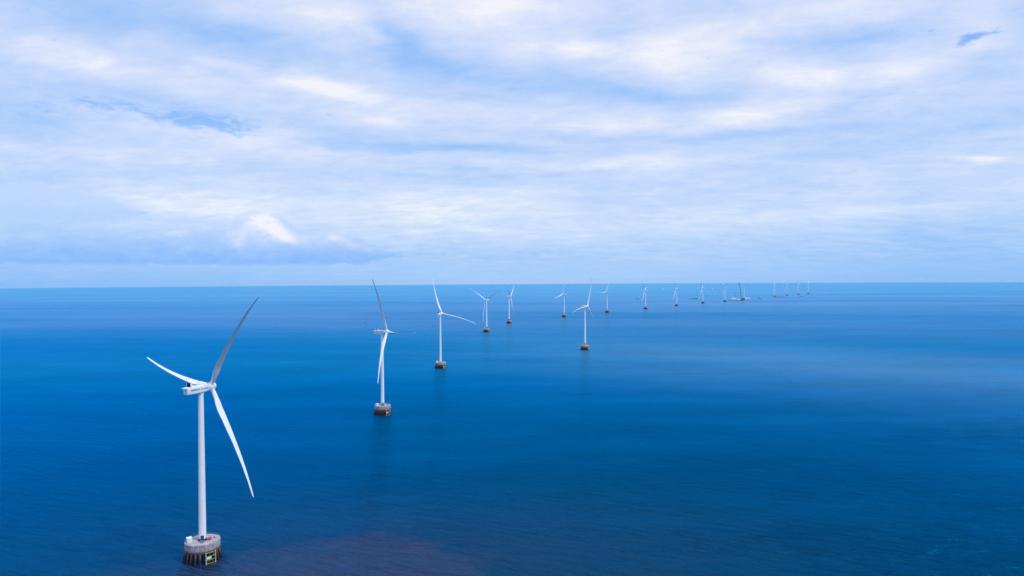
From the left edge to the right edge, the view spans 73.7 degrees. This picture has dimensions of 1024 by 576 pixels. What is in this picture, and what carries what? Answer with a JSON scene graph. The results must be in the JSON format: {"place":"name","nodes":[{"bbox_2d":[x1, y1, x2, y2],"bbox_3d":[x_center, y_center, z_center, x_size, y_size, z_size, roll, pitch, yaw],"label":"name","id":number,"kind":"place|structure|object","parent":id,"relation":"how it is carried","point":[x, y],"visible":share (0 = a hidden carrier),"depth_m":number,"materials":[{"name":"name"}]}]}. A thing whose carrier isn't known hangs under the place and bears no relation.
{"place":"outdoors","nodes":[
{"label":"outdoors","id":0,"kind":"place"},
{"bbox_2d":[0,282,1023,575],"bbox_3d":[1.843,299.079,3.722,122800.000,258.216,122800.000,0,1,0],"label":"sea","id":1,"kind":"structure","parent":0,"point":[846,430],"depth_m":768.23,"materials":[{"name":"liquid"}]},
{"bbox_2d":[147,297,258,565],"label":"wind turbine","id":2,"kind":"object","parent":1,"relation":"in","point":[200,545],"visible":0.98,"depth_m":416.72,"materials":[{"name":"metal"}]},
{"bbox_2d":[186,536,191,542],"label":"deck cabin","id":3,"kind":"object","parent":2,"relation":"attached to","point":[189,539],"visible":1,"depth_m":414.32,"materials":[{"name":"white metal"}]},
{"bbox_2d":[372,279,399,415],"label":"wind turbine","id":4,"kind":"object","parent":1,"relation":"in","point":[381,409],"visible":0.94,"depth_m":861.53,"materials":[{"name":"metal"}]},
{"bbox_2d":[423,283,468,368],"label":"wind turbine","id":5,"kind":"object","parent":1,"relation":"in","point":[440,364],"visible":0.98,"depth_m":1315.35,"materials":[{"name":"metal"}]},
{"bbox_2d":[476,291,497,331],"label":"wind turbine","id":6,"kind":"object","parent":1,"relation":"in","point":[486,329],"visible":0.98,"depth_m":2218.80,"materials":[{"name":"metal"}]},
{"bbox_2d":[506,287,513,323],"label":"wind turbine","id":7,"kind":"object","parent":1,"relation":"in","point":[509,321],"visible":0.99,"depth_m":2655.08,"materials":[{"name":"metal"}]},
{"bbox_2d":[553,281,566,316],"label":"wind turbine","id":8,"kind":"object","parent":1,"relation":"in","point":[563,314],"visible":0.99,"depth_m":3086.01,"materials":[{"name":"metal"}]},
{"bbox_2d":[575,278,599,349],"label":"wind turbine","id":9,"kind":"object","parent":1,"relation":"in","point":[585,346],"visible":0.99,"depth_m":1637.38,"materials":[{"name":"metal"}]},
{"bbox_2d":[602,281,609,312],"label":"wind turbine","id":10,"kind":"object","parent":1,"relation":"in","point":[606,310],"visible":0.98,"depth_m":3464.97,"materials":[{"name":"metal"}]},
{"bbox_2d":[642,281,647,308],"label":"wind turbine","id":11,"kind":"object","parent":1,"relation":"in","point":[645,307],"visible":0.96,"depth_m":3851.70,"materials":[{"name":"metal"}]},
{"bbox_2d":[673,281,677,305],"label":"wind turbine","id":12,"kind":"object","parent":1,"relation":"in","point":[676,304],"visible":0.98,"depth_m":4279.52,"materials":[{"name":"metal"}]},
{"bbox_2d":[0,0,1023,287],"label":"sky","id":13,"kind":"structure","parent":0,"point":[144,143],"materials":[{"name":"blue"}]}
]}

